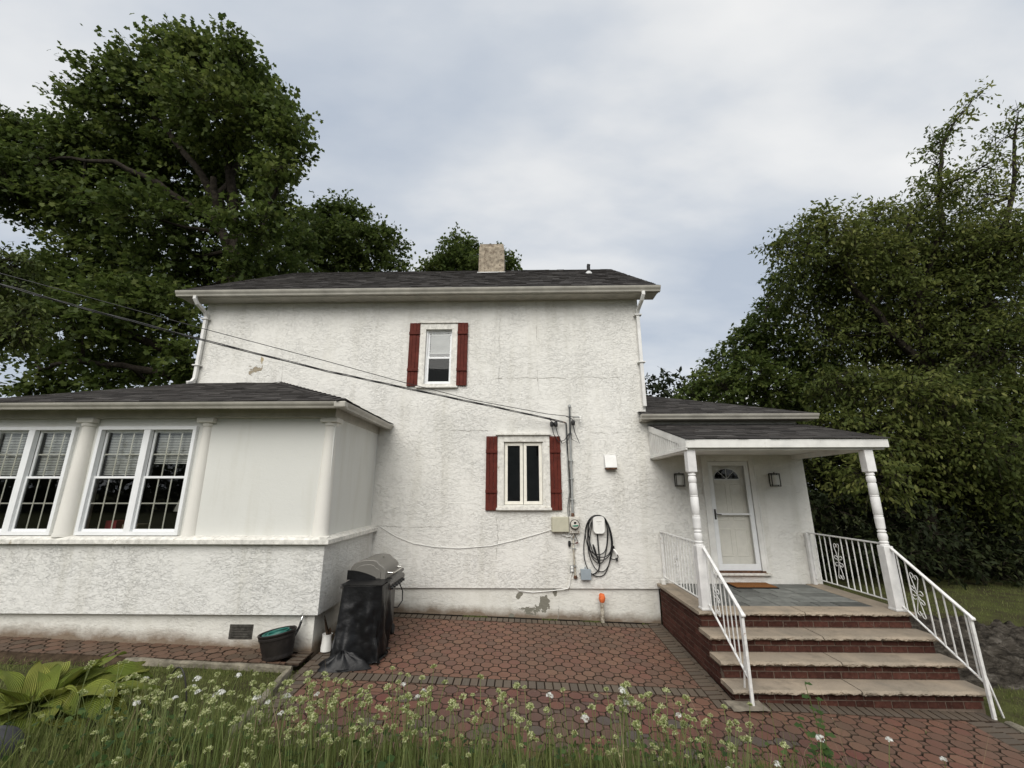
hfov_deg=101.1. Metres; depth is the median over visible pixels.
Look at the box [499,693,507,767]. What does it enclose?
garlic chive
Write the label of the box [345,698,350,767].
garlic chive
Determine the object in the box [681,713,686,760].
garlic chive
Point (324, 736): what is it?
garlic chive
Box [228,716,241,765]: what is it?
garlic chive
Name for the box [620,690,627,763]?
garlic chive
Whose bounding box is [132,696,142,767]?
garlic chive
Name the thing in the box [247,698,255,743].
garlic chive
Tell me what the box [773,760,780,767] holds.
garlic chive
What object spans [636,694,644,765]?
garlic chive
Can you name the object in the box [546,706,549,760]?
garlic chive
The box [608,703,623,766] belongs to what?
garlic chive
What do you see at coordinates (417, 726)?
garlic chive
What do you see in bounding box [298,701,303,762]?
garlic chive
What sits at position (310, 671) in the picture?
garlic chive
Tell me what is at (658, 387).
woodland
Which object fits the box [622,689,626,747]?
garlic chive
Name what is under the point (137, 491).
window
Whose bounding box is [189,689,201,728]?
garlic chive
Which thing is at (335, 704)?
garlic chive
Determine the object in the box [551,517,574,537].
utility box
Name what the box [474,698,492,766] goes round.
garlic chive
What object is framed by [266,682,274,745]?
garlic chive
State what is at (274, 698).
garlic chive
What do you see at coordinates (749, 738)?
garlic chive
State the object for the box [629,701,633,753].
garlic chive
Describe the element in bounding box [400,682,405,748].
garlic chive
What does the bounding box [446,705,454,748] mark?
garlic chive
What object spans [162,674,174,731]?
garlic chive
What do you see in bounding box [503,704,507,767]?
garlic chive
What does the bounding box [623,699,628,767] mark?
garlic chive
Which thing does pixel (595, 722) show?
garlic chive
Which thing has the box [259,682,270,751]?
garlic chive
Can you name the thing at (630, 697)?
garlic chive
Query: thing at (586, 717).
garlic chive
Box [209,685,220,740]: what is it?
garlic chive
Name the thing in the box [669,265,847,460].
maple tree
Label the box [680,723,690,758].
garlic chive
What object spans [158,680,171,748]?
garlic chive
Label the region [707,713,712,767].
garlic chive
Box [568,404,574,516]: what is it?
conduit mast
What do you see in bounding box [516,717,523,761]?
garlic chive
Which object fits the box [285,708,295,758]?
garlic chive
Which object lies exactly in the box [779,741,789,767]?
garlic chive
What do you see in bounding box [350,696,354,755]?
garlic chive
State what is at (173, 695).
lawn grass
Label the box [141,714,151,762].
garlic chive
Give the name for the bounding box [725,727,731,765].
garlic chive
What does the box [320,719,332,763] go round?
garlic chive
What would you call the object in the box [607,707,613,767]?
garlic chive
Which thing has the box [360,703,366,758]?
garlic chive
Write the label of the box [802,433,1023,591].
hedge
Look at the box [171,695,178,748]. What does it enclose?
garlic chive
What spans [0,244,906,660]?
house
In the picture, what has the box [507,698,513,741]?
garlic chive
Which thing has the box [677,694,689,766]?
garlic chive
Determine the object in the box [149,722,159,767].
garlic chive
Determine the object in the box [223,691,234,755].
garlic chive
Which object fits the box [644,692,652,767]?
garlic chive
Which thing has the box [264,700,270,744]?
garlic chive
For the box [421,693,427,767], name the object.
garlic chive
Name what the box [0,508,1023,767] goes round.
ground
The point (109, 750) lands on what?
bank grass
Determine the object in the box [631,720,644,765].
garlic chive
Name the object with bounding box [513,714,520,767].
garlic chive
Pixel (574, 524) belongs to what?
electric meter
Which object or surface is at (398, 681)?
garlic chive
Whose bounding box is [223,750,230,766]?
garlic chive
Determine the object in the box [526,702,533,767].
garlic chive
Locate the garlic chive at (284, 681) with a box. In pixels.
[266,679,287,763]
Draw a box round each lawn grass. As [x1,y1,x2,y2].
[0,656,295,767]
[826,584,1023,725]
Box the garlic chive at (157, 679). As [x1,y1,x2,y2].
[146,678,159,753]
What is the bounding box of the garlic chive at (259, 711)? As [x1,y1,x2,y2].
[253,710,261,763]
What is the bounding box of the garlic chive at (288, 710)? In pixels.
[283,709,289,767]
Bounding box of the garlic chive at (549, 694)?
[546,692,554,767]
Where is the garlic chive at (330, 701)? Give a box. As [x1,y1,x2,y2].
[320,698,333,759]
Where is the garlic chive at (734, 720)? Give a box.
[732,719,738,767]
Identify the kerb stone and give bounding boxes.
[124,657,292,674]
[223,669,290,739]
[1004,721,1023,733]
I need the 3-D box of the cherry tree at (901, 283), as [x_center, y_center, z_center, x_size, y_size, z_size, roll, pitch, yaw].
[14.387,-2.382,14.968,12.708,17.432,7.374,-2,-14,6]
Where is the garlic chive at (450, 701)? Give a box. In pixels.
[448,698,457,767]
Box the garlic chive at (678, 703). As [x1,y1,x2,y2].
[675,701,688,763]
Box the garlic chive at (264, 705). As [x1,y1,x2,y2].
[255,704,265,759]
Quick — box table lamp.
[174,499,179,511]
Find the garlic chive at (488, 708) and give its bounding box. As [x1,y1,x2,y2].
[485,707,490,751]
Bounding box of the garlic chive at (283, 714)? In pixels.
[277,693,290,761]
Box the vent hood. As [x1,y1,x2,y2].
[603,455,616,469]
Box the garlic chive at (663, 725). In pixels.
[662,724,675,767]
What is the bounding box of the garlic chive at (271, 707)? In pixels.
[269,682,275,755]
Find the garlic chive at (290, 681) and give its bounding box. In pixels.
[276,678,293,765]
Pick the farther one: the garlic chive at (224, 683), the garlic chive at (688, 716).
the garlic chive at (224, 683)
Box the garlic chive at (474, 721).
[471,718,477,765]
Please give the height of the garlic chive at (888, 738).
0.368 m
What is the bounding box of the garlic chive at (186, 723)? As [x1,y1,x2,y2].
[182,719,192,760]
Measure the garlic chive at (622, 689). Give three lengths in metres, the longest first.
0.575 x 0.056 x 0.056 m
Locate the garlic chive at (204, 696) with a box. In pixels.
[199,693,207,722]
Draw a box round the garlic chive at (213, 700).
[193,697,216,759]
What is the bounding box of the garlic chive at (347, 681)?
[345,679,349,721]
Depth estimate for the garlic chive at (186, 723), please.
2.74 m
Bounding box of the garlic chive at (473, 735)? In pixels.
[471,715,478,760]
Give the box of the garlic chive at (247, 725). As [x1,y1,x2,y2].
[241,723,251,765]
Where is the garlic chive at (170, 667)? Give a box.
[156,664,173,721]
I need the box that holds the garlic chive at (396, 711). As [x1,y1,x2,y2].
[395,687,399,752]
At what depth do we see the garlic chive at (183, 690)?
3.25 m
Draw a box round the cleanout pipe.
[599,593,604,622]
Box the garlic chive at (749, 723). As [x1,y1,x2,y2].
[745,722,752,767]
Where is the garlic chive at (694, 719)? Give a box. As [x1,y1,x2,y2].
[691,717,706,766]
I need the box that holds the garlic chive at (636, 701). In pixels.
[631,699,639,756]
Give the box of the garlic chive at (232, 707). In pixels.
[228,705,239,761]
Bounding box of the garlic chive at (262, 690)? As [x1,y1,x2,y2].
[260,687,265,758]
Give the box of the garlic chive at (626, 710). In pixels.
[623,709,631,767]
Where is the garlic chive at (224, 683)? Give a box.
[222,682,227,716]
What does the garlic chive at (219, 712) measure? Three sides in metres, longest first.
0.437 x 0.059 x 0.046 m
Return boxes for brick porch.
[657,583,992,713]
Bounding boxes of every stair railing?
[702,547,754,705]
[890,548,1004,719]
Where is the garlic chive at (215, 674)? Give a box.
[210,671,219,738]
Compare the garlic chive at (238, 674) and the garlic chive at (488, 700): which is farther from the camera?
the garlic chive at (238, 674)
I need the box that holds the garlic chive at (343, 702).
[340,701,346,747]
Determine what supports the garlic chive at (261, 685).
on the ground at (992, 614)
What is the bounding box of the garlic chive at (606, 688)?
[604,687,613,751]
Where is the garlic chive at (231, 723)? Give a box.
[223,721,234,767]
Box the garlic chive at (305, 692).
[297,677,309,745]
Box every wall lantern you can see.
[674,473,685,486]
[768,472,780,486]
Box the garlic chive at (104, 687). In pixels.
[97,684,109,750]
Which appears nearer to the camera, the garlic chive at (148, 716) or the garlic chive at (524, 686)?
the garlic chive at (148, 716)
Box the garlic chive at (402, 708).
[399,707,406,767]
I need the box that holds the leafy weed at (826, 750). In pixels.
[794,682,836,767]
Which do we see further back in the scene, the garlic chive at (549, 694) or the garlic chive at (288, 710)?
the garlic chive at (549, 694)
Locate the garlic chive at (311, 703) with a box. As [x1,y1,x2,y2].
[307,701,312,756]
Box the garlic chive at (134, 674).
[127,673,137,720]
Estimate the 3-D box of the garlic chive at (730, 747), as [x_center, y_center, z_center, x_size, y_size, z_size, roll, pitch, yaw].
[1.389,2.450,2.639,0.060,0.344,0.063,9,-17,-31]
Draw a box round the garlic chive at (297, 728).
[294,726,299,767]
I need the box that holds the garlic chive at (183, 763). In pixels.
[175,760,186,767]
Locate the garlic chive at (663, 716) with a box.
[661,714,670,767]
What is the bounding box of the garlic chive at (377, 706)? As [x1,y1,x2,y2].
[365,704,381,764]
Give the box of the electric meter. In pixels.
[569,517,579,532]
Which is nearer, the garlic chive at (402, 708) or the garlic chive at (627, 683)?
the garlic chive at (402, 708)
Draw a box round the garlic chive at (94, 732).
[91,730,98,767]
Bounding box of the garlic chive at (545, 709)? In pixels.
[543,707,557,766]
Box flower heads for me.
[20,684,743,767]
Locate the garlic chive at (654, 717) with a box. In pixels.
[652,714,659,763]
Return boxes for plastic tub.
[660,579,666,584]
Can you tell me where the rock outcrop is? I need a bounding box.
[909,613,1023,690]
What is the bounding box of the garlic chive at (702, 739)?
[699,736,710,767]
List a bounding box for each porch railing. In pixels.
[659,531,697,597]
[804,532,887,600]
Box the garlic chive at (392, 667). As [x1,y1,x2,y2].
[391,666,394,742]
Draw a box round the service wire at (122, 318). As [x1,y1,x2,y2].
[0,284,562,422]
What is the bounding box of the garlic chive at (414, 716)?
[407,714,418,766]
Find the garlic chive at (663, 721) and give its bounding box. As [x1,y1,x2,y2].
[660,718,667,766]
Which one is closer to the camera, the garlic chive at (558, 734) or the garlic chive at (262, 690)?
the garlic chive at (558, 734)
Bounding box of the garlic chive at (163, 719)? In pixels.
[154,703,171,761]
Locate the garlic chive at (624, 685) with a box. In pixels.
[620,683,625,761]
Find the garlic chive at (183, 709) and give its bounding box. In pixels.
[174,707,187,767]
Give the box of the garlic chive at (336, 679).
[317,677,338,758]
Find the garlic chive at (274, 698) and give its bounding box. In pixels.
[266,696,277,753]
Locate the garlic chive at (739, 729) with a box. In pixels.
[735,727,741,767]
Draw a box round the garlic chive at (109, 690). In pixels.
[85,689,112,746]
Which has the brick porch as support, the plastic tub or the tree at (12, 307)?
the plastic tub
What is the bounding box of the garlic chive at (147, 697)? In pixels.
[120,695,150,761]
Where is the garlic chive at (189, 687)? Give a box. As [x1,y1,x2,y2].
[186,685,193,741]
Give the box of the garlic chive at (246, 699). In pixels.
[233,695,251,767]
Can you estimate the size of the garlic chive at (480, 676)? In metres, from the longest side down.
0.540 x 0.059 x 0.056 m
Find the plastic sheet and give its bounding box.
[317,570,392,672]
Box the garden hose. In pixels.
[261,627,290,636]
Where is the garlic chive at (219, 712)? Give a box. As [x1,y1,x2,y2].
[214,692,220,754]
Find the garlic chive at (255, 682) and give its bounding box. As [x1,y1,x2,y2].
[245,680,256,721]
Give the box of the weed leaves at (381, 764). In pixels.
[1,705,851,767]
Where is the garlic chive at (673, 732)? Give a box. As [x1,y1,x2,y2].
[672,730,679,767]
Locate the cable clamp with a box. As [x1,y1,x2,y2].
[568,535,579,546]
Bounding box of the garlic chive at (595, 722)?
[594,694,597,763]
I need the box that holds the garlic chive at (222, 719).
[214,716,226,767]
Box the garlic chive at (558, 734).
[556,733,562,767]
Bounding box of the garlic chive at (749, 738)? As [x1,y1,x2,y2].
[744,735,751,767]
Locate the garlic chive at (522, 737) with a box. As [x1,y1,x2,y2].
[519,717,524,761]
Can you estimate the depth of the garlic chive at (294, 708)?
2.81 m
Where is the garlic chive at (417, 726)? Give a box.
[414,701,421,765]
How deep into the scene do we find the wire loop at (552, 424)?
8.56 m
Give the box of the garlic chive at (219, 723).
[217,704,222,745]
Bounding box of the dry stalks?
[31,664,988,767]
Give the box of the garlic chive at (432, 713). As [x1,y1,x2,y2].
[425,711,435,767]
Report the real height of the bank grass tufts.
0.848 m
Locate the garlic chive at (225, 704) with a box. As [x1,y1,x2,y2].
[215,703,230,763]
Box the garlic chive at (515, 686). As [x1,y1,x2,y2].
[513,681,519,767]
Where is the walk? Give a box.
[0,636,313,666]
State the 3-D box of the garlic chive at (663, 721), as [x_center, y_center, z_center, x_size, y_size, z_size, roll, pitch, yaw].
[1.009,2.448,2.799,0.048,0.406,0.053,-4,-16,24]
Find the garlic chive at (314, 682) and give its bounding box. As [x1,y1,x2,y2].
[308,681,316,748]
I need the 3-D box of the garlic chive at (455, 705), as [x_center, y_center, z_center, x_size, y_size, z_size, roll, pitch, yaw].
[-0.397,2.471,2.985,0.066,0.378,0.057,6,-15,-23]
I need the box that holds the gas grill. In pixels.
[340,553,404,633]
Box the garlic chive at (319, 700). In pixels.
[317,698,323,750]
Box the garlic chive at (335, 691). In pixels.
[332,688,338,748]
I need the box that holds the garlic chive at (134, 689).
[125,688,139,735]
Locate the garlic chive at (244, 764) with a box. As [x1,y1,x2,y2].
[238,762,249,767]
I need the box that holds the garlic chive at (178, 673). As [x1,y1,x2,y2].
[159,671,180,739]
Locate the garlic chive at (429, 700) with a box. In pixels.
[426,697,432,746]
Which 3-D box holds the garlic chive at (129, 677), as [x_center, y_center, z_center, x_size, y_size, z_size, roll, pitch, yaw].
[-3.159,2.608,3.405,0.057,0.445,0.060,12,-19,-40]
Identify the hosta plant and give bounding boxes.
[0,649,160,732]
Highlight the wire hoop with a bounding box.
[157,667,186,732]
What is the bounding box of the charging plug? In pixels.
[610,546,618,561]
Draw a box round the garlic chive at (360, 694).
[349,692,363,764]
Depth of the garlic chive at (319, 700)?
3.13 m
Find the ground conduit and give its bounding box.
[572,533,577,578]
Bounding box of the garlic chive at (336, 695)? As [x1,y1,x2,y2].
[333,693,338,760]
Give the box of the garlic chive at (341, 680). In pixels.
[335,678,344,733]
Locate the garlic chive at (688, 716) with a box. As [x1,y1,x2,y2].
[681,714,690,767]
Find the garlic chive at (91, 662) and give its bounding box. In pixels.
[71,660,95,732]
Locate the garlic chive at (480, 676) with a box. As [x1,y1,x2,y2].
[477,674,483,754]
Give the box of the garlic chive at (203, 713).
[188,711,205,763]
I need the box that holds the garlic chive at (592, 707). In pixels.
[587,703,600,767]
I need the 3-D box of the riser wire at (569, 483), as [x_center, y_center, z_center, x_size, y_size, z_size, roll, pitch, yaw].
[1.086,1.678,8.422,0.146,1.861,0.071,9,-17,-31]
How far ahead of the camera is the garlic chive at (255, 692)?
2.88 m
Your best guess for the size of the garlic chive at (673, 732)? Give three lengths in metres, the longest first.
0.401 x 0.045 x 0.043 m
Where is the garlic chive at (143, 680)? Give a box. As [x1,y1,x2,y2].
[139,677,148,739]
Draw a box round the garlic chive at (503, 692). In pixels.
[500,691,508,763]
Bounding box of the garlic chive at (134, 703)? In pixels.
[114,700,140,758]
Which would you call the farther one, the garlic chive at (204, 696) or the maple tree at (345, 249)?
the maple tree at (345, 249)
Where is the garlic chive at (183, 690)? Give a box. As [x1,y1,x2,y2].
[172,689,186,729]
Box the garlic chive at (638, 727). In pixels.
[634,725,640,767]
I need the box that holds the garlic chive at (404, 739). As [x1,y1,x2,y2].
[402,737,410,766]
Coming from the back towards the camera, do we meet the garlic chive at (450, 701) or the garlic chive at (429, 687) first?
the garlic chive at (429, 687)
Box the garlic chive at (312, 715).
[304,713,317,767]
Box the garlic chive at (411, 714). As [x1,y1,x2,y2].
[407,710,413,764]
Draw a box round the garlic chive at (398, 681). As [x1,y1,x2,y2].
[390,679,400,740]
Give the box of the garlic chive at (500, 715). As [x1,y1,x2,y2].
[496,688,504,760]
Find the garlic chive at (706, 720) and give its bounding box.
[703,718,710,762]
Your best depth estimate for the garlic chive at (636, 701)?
2.87 m
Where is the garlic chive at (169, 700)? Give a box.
[146,698,172,767]
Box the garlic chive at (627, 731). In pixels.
[620,706,632,766]
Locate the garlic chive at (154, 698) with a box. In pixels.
[151,696,160,766]
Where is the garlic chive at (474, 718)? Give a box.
[470,693,475,767]
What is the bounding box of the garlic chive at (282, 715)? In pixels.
[277,695,285,752]
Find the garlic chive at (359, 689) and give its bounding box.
[349,687,362,753]
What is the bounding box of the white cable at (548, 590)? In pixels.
[516,572,571,592]
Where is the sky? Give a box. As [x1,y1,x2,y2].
[0,0,1023,465]
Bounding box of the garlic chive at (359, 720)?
[357,718,363,767]
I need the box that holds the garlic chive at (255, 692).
[253,689,260,709]
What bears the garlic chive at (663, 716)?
on the ground at (992, 614)
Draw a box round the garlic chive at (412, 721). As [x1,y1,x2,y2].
[402,720,414,765]
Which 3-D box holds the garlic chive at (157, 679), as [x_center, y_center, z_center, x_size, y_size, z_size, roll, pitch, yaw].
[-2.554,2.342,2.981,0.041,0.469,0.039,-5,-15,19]
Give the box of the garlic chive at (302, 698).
[296,696,304,743]
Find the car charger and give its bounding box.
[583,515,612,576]
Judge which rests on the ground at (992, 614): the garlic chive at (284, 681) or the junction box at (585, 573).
the garlic chive at (284, 681)
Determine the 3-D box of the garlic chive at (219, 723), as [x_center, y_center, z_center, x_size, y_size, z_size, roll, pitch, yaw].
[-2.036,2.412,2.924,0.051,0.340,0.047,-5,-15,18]
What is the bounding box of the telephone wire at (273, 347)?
[0,273,578,417]
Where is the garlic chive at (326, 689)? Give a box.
[321,687,328,751]
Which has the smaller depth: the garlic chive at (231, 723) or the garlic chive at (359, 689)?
the garlic chive at (231, 723)
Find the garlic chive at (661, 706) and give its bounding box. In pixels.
[658,702,670,756]
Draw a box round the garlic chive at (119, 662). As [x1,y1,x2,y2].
[105,661,121,732]
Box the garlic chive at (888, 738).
[885,736,892,767]
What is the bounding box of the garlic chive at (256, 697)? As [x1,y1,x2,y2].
[252,695,261,764]
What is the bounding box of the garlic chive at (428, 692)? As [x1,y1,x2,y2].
[425,691,431,766]
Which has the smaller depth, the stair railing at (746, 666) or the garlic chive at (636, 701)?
the garlic chive at (636, 701)
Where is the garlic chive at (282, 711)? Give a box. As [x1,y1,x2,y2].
[271,710,283,760]
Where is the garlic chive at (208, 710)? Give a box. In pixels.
[202,707,210,763]
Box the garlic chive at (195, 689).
[184,686,198,754]
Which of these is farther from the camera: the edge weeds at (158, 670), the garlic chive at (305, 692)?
the edge weeds at (158, 670)
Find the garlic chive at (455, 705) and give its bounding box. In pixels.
[453,703,458,761]
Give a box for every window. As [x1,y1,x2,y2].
[0,426,78,534]
[73,426,198,535]
[415,321,459,387]
[496,433,551,509]
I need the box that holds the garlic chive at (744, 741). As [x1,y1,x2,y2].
[741,740,746,767]
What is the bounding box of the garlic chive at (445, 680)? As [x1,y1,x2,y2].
[431,679,447,747]
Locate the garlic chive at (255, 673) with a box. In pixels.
[240,671,258,746]
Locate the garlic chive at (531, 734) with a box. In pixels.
[525,731,535,766]
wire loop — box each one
[550,412,569,441]
[554,408,569,442]
[566,411,578,441]
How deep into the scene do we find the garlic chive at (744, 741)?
2.76 m
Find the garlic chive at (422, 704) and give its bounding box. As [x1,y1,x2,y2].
[420,701,425,751]
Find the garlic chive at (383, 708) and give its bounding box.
[381,706,389,761]
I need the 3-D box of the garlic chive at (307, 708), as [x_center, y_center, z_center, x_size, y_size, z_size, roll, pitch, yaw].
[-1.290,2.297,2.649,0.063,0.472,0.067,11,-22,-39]
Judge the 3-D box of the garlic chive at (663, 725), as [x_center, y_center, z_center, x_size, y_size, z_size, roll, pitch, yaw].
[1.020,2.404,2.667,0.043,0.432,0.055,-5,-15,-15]
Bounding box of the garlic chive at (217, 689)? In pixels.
[195,688,219,749]
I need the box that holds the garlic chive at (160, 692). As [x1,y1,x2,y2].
[158,690,164,766]
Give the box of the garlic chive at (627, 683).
[623,681,631,764]
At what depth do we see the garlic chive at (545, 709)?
2.86 m
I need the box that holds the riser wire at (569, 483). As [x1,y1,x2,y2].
[563,421,570,516]
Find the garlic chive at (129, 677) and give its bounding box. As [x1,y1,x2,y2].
[114,676,130,723]
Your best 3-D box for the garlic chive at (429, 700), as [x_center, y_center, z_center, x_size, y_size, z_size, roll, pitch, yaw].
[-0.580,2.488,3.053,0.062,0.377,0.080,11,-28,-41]
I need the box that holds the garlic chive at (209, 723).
[205,721,212,766]
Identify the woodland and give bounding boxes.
[645,365,1022,536]
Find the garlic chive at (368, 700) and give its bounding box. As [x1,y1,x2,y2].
[365,696,372,755]
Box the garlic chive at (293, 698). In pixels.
[290,696,295,727]
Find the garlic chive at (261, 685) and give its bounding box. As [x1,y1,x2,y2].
[248,683,264,761]
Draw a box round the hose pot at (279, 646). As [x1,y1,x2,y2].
[257,625,296,661]
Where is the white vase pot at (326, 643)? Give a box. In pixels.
[320,615,332,652]
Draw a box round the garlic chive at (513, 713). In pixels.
[510,712,518,767]
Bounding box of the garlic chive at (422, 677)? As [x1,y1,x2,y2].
[410,675,424,756]
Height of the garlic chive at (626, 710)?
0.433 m
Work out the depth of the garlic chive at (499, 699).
2.87 m
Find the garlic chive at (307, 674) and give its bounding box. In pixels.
[303,671,310,725]
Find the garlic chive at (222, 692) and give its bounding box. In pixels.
[217,689,225,753]
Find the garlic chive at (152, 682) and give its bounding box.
[141,679,155,731]
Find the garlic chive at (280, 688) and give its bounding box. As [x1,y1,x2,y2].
[276,686,283,761]
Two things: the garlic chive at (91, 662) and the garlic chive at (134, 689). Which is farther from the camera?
the garlic chive at (91, 662)
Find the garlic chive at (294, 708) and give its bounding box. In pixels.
[289,706,297,765]
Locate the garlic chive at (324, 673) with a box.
[308,671,327,733]
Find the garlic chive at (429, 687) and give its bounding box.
[427,685,433,751]
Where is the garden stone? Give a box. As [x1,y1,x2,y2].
[0,725,24,761]
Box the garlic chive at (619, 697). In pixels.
[618,695,621,767]
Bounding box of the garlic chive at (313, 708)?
[307,707,315,760]
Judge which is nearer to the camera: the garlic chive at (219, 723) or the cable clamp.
the garlic chive at (219, 723)
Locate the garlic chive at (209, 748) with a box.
[203,746,212,764]
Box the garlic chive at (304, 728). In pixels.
[301,724,309,767]
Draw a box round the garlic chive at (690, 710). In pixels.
[687,708,693,767]
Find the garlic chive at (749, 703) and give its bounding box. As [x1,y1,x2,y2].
[747,702,752,767]
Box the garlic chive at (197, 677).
[181,676,200,735]
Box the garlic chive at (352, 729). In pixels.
[343,725,357,767]
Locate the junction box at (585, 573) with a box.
[579,567,590,579]
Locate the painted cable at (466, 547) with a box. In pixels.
[377,524,550,548]
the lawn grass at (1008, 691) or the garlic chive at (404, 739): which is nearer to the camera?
the garlic chive at (404, 739)
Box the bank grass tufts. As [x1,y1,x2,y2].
[0,667,877,767]
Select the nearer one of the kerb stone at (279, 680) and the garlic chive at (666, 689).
the garlic chive at (666, 689)
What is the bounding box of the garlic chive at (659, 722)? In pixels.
[656,720,662,767]
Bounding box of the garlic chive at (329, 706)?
[326,704,334,764]
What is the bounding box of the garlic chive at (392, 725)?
[390,724,398,759]
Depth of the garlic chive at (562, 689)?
2.92 m
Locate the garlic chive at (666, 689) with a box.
[662,687,669,767]
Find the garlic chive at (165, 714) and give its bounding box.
[158,681,170,755]
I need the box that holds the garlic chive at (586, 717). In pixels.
[582,714,588,767]
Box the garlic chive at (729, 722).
[726,720,733,767]
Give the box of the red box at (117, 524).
[104,520,124,528]
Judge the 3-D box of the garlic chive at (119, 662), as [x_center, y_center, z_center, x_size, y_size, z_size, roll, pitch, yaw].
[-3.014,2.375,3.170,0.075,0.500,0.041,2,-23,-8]
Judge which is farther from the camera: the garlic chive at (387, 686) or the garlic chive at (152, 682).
the garlic chive at (152, 682)
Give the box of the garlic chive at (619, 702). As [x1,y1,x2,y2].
[615,700,622,767]
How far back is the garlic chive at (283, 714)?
2.97 m
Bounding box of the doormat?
[727,582,778,588]
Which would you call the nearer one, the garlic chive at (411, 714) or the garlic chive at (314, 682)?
the garlic chive at (411, 714)
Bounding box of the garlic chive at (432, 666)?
[428,664,436,726]
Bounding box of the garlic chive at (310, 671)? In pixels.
[307,670,312,732]
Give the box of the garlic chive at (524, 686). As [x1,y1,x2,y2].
[522,685,527,744]
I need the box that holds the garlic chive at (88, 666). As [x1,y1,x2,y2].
[75,664,91,733]
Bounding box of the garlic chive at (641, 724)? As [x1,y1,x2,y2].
[637,707,643,750]
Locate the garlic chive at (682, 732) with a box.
[675,712,689,767]
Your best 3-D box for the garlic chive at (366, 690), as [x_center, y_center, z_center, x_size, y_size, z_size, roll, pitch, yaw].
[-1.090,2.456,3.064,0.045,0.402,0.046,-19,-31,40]
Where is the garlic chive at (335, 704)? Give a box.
[328,701,336,759]
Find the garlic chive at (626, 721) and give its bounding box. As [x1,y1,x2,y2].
[625,692,629,764]
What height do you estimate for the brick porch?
1.240 m
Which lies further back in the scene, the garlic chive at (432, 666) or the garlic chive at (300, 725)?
the garlic chive at (432, 666)
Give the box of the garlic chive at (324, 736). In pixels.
[321,732,330,767]
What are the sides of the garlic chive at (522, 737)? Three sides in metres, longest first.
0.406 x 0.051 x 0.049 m
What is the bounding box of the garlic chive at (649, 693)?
[645,691,655,765]
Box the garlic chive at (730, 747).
[726,744,735,767]
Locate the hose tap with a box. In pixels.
[295,613,305,635]
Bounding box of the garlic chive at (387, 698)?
[385,697,392,759]
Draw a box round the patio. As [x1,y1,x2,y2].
[246,612,1023,767]
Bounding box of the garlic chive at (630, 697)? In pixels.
[626,695,643,757]
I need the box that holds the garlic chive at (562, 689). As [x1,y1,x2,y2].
[560,687,570,764]
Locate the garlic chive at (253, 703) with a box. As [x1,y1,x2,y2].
[250,700,257,756]
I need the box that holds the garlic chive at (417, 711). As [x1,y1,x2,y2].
[415,694,419,740]
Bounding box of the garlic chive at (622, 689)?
[619,686,626,767]
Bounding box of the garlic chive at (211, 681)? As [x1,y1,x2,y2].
[188,679,215,762]
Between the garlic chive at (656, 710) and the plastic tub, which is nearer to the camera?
the garlic chive at (656, 710)
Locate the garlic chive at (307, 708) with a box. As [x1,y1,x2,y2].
[304,705,312,767]
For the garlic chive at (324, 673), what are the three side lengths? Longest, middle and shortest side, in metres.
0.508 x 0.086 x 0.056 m
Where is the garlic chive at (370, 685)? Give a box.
[368,684,372,752]
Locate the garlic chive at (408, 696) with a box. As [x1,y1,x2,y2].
[404,694,412,762]
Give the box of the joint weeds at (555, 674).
[277,615,991,764]
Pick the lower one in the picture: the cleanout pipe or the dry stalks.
the dry stalks
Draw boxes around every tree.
[0,12,324,396]
[0,241,54,369]
[281,188,415,272]
[411,222,522,270]
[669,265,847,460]
[720,76,1023,575]
[792,352,1023,578]
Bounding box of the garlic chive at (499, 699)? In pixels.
[497,697,504,763]
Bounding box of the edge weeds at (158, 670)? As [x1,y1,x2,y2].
[1,660,304,680]
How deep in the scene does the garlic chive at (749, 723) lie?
2.61 m
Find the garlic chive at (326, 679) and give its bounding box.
[319,677,329,760]
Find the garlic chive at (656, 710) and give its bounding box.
[654,708,668,767]
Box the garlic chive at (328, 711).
[324,708,333,765]
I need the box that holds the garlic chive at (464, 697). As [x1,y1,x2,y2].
[458,693,466,767]
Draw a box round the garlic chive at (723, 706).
[721,704,732,767]
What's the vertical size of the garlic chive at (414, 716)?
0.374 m
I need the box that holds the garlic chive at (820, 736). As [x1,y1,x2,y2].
[815,734,824,767]
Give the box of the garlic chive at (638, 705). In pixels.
[637,702,644,767]
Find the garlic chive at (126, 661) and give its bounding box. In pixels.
[102,659,128,727]
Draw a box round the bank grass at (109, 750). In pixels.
[0,710,888,767]
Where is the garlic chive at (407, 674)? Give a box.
[403,673,410,767]
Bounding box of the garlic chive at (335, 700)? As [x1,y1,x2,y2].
[332,699,337,754]
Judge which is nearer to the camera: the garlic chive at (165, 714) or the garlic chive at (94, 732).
the garlic chive at (94, 732)
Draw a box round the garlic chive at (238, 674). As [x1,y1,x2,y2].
[215,673,241,737]
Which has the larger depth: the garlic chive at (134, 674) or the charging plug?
the charging plug
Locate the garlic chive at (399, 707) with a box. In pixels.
[397,672,402,756]
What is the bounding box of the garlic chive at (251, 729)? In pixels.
[248,727,257,766]
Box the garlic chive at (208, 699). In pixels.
[198,698,209,754]
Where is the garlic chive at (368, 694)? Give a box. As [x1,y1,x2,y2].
[361,693,371,767]
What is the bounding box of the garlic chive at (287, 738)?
[284,733,290,767]
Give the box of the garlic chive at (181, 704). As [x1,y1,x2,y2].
[168,702,187,757]
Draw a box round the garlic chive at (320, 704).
[310,702,322,767]
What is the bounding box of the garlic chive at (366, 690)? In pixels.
[356,689,368,747]
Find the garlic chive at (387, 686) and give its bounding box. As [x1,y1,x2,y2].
[383,683,397,762]

